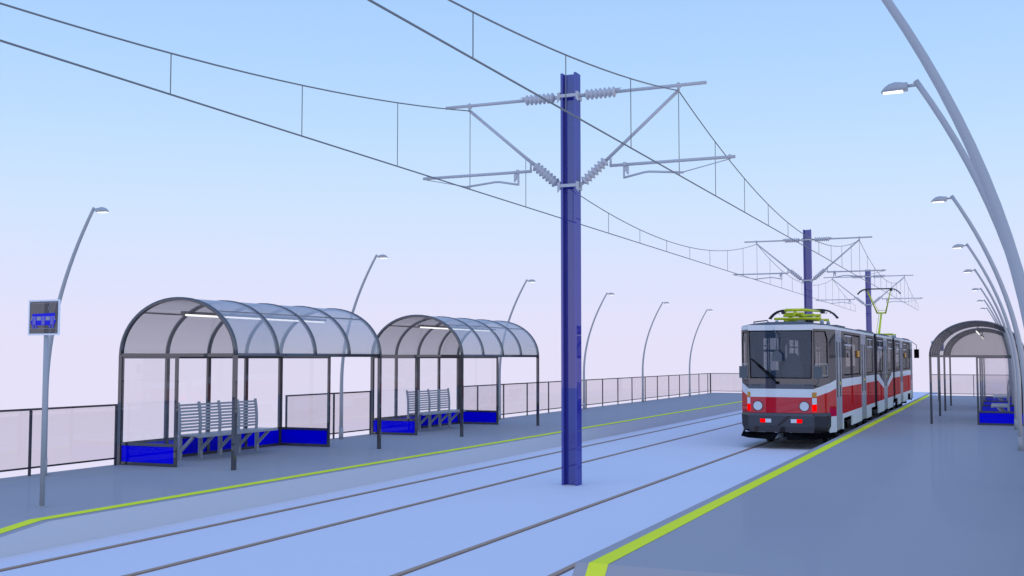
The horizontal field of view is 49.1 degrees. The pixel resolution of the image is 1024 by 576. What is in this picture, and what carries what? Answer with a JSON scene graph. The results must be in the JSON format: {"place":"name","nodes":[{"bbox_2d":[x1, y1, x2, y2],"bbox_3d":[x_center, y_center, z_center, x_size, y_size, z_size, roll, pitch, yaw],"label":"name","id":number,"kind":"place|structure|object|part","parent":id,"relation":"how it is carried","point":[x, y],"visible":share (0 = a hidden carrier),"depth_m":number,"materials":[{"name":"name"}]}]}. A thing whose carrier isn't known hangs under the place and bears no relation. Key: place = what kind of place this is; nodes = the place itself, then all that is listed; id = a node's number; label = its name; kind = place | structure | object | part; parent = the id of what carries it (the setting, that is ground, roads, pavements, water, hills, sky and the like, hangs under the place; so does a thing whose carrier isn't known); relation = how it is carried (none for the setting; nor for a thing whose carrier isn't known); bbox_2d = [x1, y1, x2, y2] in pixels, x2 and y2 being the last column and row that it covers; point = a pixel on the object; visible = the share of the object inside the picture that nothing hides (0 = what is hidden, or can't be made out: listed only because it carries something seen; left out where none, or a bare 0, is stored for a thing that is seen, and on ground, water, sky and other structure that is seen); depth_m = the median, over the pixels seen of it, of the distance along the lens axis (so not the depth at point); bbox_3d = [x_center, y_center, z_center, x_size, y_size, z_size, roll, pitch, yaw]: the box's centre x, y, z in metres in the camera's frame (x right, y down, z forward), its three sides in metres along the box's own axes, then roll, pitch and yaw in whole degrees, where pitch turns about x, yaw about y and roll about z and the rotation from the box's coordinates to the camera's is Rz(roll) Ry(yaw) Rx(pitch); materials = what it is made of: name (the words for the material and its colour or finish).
{"place":"outdoors","nodes":[
{"label":"outdoors","id":0,"kind":"place"},
{"bbox_2d":[0,392,937,575],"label":"ground","id":1,"kind":"structure","parent":0,"point":[391,542],"depth_m":15.18,"materials":[{"name":"grey concrete"}]},
{"bbox_2d":[0,393,741,557],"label":"platform","id":2,"kind":"structure","parent":1,"relation":"on","point":[70,491],"depth_m":18.70,"materials":[{"name":"white concrete"}]},
{"bbox_2d":[28,299,60,506],"bbox_3d":[-5.987,1.469,14.348,0.530,2.635,0.117,-2,-4,24],"label":"stop sign","id":3,"kind":"object","parent":2,"relation":"on","point":[44,317],"visible":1,"depth_m":14.34,"materials":[{"name":"grey metal"}]},
{"bbox_2d":[0,404,117,475],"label":"glass fence","id":4,"kind":"object","parent":2,"relation":"on","point":[29,467],"visible":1,"depth_m":18.47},
{"bbox_2d":[45,207,108,475],"bbox_3d":[-6.983,0.883,17.870,1.263,4.343,0.126,-2,-4,24],"label":"street lamp","id":5,"kind":"object","parent":2,"relation":"on","point":[72,258],"visible":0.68,"depth_m":17.98,"materials":[{"name":"grey metal"}]},
{"bbox_2d":[177,398,277,460],"bbox_3d":[-5.484,2.714,21.698,0.543,1.064,2.440,-2,-4,24],"label":"bench","id":6,"kind":"object","parent":2,"relation":"on","point":[200,434],"visible":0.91,"depth_m":21.66,"materials":[{"name":"silver metal"}]},
{"bbox_2d":[117,297,381,469],"bbox_3d":[-4.870,1.768,21.685,2.550,2.952,4.892,-2,-4,24],"label":"tram shelter","id":7,"kind":"object","parent":2,"relation":"on","point":[346,327],"visible":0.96,"depth_m":21.04,"materials":[{"name":"clear glass"}]},
{"bbox_2d":[181,311,218,317],"bbox_3d":[-4.880,0.479,21.742,0.060,0.278,4.550,-2,-4,24],"label":"strip light","id":8,"kind":"object","parent":7,"relation":"attached to","point":[198,314],"visible":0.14,"depth_m":20.05,"materials":[{"name":"white plastic"}]},
{"bbox_2d":[285,391,371,438],"bbox_3d":[-4.218,2.982,26.085,0.044,1.076,3.594,-2,-4,24],"label":"glass fence","id":9,"kind":"object","parent":2,"relation":"on","point":[286,405],"visible":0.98,"depth_m":26.20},
{"bbox_2d":[339,254,387,438],"bbox_3d":[-3.458,1.392,26.027,1.263,4.343,0.126,-2,-4,24],"label":"street lamp","id":10,"kind":"object","parent":2,"relation":"on","point":[342,368],"visible":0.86,"depth_m":26.14,"materials":[{"name":"grey metal"}]},
{"bbox_2d":[0,401,741,533],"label":"edge line","id":11,"kind":"object","parent":2,"relation":"on","point":[15,526],"visible":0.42,"depth_m":16.71,"materials":[{"name":"yellow paint"}]},
{"bbox_2d":[406,388,465,430],"bbox_3d":[-1.996,3.212,29.669,0.543,1.064,2.440,-2,-4,24],"label":"bench","id":12,"kind":"object","parent":2,"relation":"on","point":[439,412],"visible":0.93,"depth_m":29.71,"materials":[{"name":"silver metal"}]},
{"bbox_2d":[370,315,538,436],"bbox_3d":[-1.382,2.265,29.656,2.550,2.952,4.892,-2,-4,24],"label":"tram shelter","id":13,"kind":"object","parent":2,"relation":"on","point":[460,339],"visible":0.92,"depth_m":29.19,"materials":[{"name":"clear glass"}]},
{"bbox_2d":[418,325,447,328],"bbox_3d":[-1.392,0.976,29.713,0.060,0.278,4.550,-2,-4,24],"label":"strip light","id":14,"kind":"object","parent":13,"relation":"attached to","point":[432,326],"visible":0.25,"depth_m":28.28,"materials":[{"name":"white plastic"}]},
{"bbox_2d":[499,279,535,419],"bbox_3d":[0.145,1.905,34.258,1.263,4.343,0.126,-2,-4,24],"label":"street lamp","id":15,"kind":"object","parent":2,"relation":"on","point":[509,318],"visible":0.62,"depth_m":34.36,"materials":[{"name":"grey metal"}]},
{"bbox_2d":[464,373,710,417],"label":"glass fence","id":16,"kind":"object","parent":2,"relation":"on","point":[617,401],"visible":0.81,"depth_m":43.66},
{"bbox_2d":[583,293,614,408],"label":"street lamp","id":17,"kind":"object","parent":2,"relation":"on","point":[584,360],"visible":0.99,"depth_m":41.34,"materials":[{"name":"grey metal"}]},
{"bbox_2d":[642,302,669,401],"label":"street lamp","id":18,"kind":"object","parent":2,"relation":"on","point":[644,353],"visible":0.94,"depth_m":48.10,"materials":[{"name":"grey metal"}]},
{"bbox_2d":[689,309,712,395],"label":"street lamp","id":19,"kind":"object","parent":2,"relation":"on","point":[691,352],"visible":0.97,"depth_m":55.32,"materials":[{"name":"grey metal"}]},
{"bbox_2d":[710,373,741,391],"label":"glass fence","id":20,"kind":"object","parent":2,"relation":"on","point":[721,373],"visible":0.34,"depth_m":59.79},
{"bbox_2d":[0,413,741,571],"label":"rail","id":21,"kind":"object","parent":1,"relation":"on","point":[125,543],"visible":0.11,"depth_m":15.68,"materials":[{"name":"grey metal"}]},
{"bbox_2d":[122,422,741,575],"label":"rail","id":22,"kind":"object","parent":1,"relation":"on","point":[263,542],"visible":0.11,"depth_m":15.10,"materials":[{"name":"grey metal"}]},
{"bbox_2d":[423,72,735,485],"bbox_3d":[1.029,-0.165,19.680,5.860,7.280,0.295,-2,-4,24],"label":"catenary mast","id":23,"kind":"object","parent":1,"relation":"on","point":[570,185],"visible":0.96,"depth_m":19.63,"materials":[{"name":"blue metal"}]},
{"bbox_2d":[0,2,855,311],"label":"overhead wire","id":24,"kind":"object","parent":23,"relation":"hanging from","point":[318,140],"visible":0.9,"depth_m":15.32,"materials":[{"name":"grey metal"}]},
{"bbox_2d":[367,0,917,309],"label":"overhead wire","id":25,"kind":"object","parent":23,"relation":"hanging from","point":[448,44],"visible":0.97,"depth_m":15.34,"materials":[{"name":"grey metal"}]},
{"bbox_2d":[390,436,785,575],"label":"rail","id":26,"kind":"object","parent":1,"relation":"on","point":[430,563],"visible":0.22,"depth_m":14.91,"materials":[{"name":"grey metal"}]},
{"bbox_2d":[548,393,929,575],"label":"rail","id":27,"kind":"object","parent":1,"relation":"on","point":[564,570],"visible":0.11,"depth_m":11.71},
{"bbox_2d":[572,395,1023,575],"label":"platform","id":28,"kind":"structure","parent":1,"relation":"on","point":[911,490],"depth_m":13.54,"materials":[{"name":"white concrete"}]},
{"bbox_2d":[585,395,929,575],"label":"edge line","id":29,"kind":"object","parent":28,"relation":"on","point":[598,566],"visible":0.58,"depth_m":13.60,"materials":[{"name":"yellow paint"}]},
{"bbox_2d":[931,341,943,400],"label":"stop sign","id":30,"kind":"object","parent":28,"relation":"on","point":[942,348],"visible":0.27,"depth_m":48.99,"materials":[{"name":"metal"}]},
{"bbox_2d":[881,79,1003,249],"bbox_3d":[3.806,0.355,9.409,1.263,4.343,0.126,-2,-4,24],"label":"street lamp","id":31,"kind":"object","parent":28,"relation":"on","point":[896,87],"visible":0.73,"depth_m":9.54,"materials":[{"name":"grey metal"}]},
{"bbox_2d":[881,0,1023,326],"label":"street lamp","id":32,"kind":"object","parent":28,"relation":"on","point":[1000,220],"visible":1,"depth_m":6.68,"materials":[{"name":"grey metal"}]},
{"bbox_2d":[932,374,1006,394],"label":"glass fence","id":33,"kind":"object","parent":28,"relation":"on","point":[973,385],"visible":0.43,"depth_m":54.92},
{"bbox_2d":[929,320,1023,425],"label":"tram shelter","id":34,"kind":"object","parent":28,"relation":"on","point":[987,414],"visible":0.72,"depth_m":32.12,"materials":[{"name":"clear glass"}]},
{"bbox_2d":[931,195,1023,417],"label":"street lamp","id":35,"kind":"object","parent":28,"relation":"on","point":[939,199],"visible":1,"depth_m":16.18,"materials":[{"name":"grey metal"}]},
{"bbox_2d":[943,328,1021,410],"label":"tram shelter","id":36,"kind":"object","parent":28,"relation":"on","point":[989,400],"visible":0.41,"depth_m":40.92,"materials":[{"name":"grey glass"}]},
{"bbox_2d":[952,243,1022,450],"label":"street lamp","id":37,"kind":"object","parent":28,"relation":"on","point":[1019,411],"visible":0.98,"depth_m":22.99,"materials":[{"name":"grey metal"}]},
{"bbox_2d":[963,269,1017,429],"bbox_3d":[12.792,1.636,29.943,1.263,4.343,0.126,-2,-4,24],"label":"street lamp","id":38,"kind":"object","parent":28,"relation":"on","point":[1012,356],"visible":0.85,"depth_m":29.72,"materials":[{"name":"grey metal"}]},
{"bbox_2d":[971,288,1013,404],"bbox_3d":[16.355,2.144,38.083,1.263,4.343,0.126,-2,-4,24],"label":"street lamp","id":39,"kind":"object","parent":28,"relation":"on","point":[1011,366],"visible":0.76,"depth_m":37.87,"materials":[{"name":"grey metal"}]},
{"bbox_2d":[977,299,1010,395],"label":"street lamp","id":40,"kind":"object","parent":28,"relation":"on","point":[1003,338],"visible":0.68,"depth_m":45.69,"materials":[{"name":"grey metal"}]},
{"bbox_2d":[980,308,1009,384],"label":"street lamp","id":41,"kind":"object","parent":28,"relation":"on","point":[1002,338],"visible":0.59,"depth_m":53.04,"materials":[{"name":"grey metal"}]},
{"bbox_2d":[991,385,1010,410],"bbox_3d":[14.751,3.468,33.782,0.543,1.064,2.440,-2,-4,24],"label":"bench","id":42,"kind":"object","parent":28,"relation":"on","point":[1000,406],"visible":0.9,"depth_m":33.24,"materials":[{"name":"silver metal"}]},
{"bbox_2d":[993,380,1008,400],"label":"bench","id":43,"kind":"object","parent":28,"relation":"on","point":[999,397],"visible":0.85,"depth_m":41.01,"materials":[{"name":"silver metal"}]},
{"bbox_2d":[733,229,885,368],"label":"catenary mast","id":44,"kind":"object","parent":1,"relation":"on","point":[807,280],"visible":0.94,"depth_m":43.91,"materials":[{"name":"blue"}]},
{"bbox_2d":[739,288,918,442],"bbox_3d":[12.188,2.048,39.947,2.600,5.267,28.296,-2,-4,24],"label":"tram","id":45,"kind":"object","parent":1,"relation":"on","point":[794,396],"visible":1,"depth_m":28.82,"materials":[{"name":"red metal"}]},
{"bbox_3d":[5.805,1.653,27.869,0.016,1.130,0.593,0,-4,-1],"label":"cab window","id":46,"kind":"part","parent":45,"relation":"part of","materials":[{"name":"grey"}]},
{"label":"door","id":47,"kind":"part","parent":45,"relation":"part of","materials":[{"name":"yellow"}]},
{"bbox_3d":[8.402,2.757,34.123,0.232,2.425,1.260,-2,-4,24],"label":"door","id":48,"kind":"part","parent":45,"relation":"part of","materials":[{"name":"grey metal"}]},
{"bbox_3d":[8.999,2.147,35.780,0.015,1.088,1.760,-2,-4,24],"label":"window","id":49,"kind":"part","parent":45,"relation":"part of","materials":[{"name":"grey"}]},
{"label":"door","id":50,"kind":"part","parent":45,"relation":"part of","materials":[{"name":"grey metal"}]},
{"bbox_3d":[7.482,1.608,27.138,0.593,1.130,0.016,3,-5,-42],"label":"cab window","id":51,"kind":"part","parent":45,"relation":"part of","materials":[{"name":"grey"}]},
{"bbox_3d":[8.141,2.390,28.236,0.232,2.425,1.120,-2,-4,24],"label":"door","id":52,"kind":"part","parent":45,"relation":"part of","materials":[{"name":"grey"}]},
{"bbox_3d":[9.005,1.787,30.006,0.015,1.088,1.660,-2,-4,24],"label":"window","id":53,"kind":"part","parent":45,"relation":"part of","materials":[{"name":"grey"}]},
{"bbox_3d":[10.346,2.704,33.275,0.232,2.425,1.260,-2,-4,24],"label":"door","id":54,"kind":"part","parent":45,"relation":"part of","materials":[{"name":"grey metal"}]},
{"bbox_3d":[11.126,2.089,34.853,0.015,1.088,1.760,-2,-4,24],"label":"window","id":55,"kind":"part","parent":45,"relation":"part of","materials":[{"name":"grey"}]},
{"bbox_3d":[13.076,3.094,39.513,0.232,2.425,1.260,-2,-4,24],"label":"door","id":56,"kind":"part","parent":45,"relation":"part of","materials":[{"name":"grey metal"}]},
{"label":"door","id":57,"kind":"part","parent":45,"relation":"part of","materials":[{"name":"grey metal"}]},
{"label":"door","id":58,"kind":"part","parent":45,"relation":"part of","materials":[{"name":"grey metal"}]},
{"bbox_2d":[816,271,922,361],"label":"catenary mast","id":59,"kind":"object","parent":1,"relation":"on","point":[868,304],"visible":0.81,"depth_m":63.82,"materials":[{"name":"blue metal"}]},
{"bbox_2d":[0,0,1023,477],"label":"sky","id":60,"kind":"structure","parent":0,"point":[202,202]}
]}

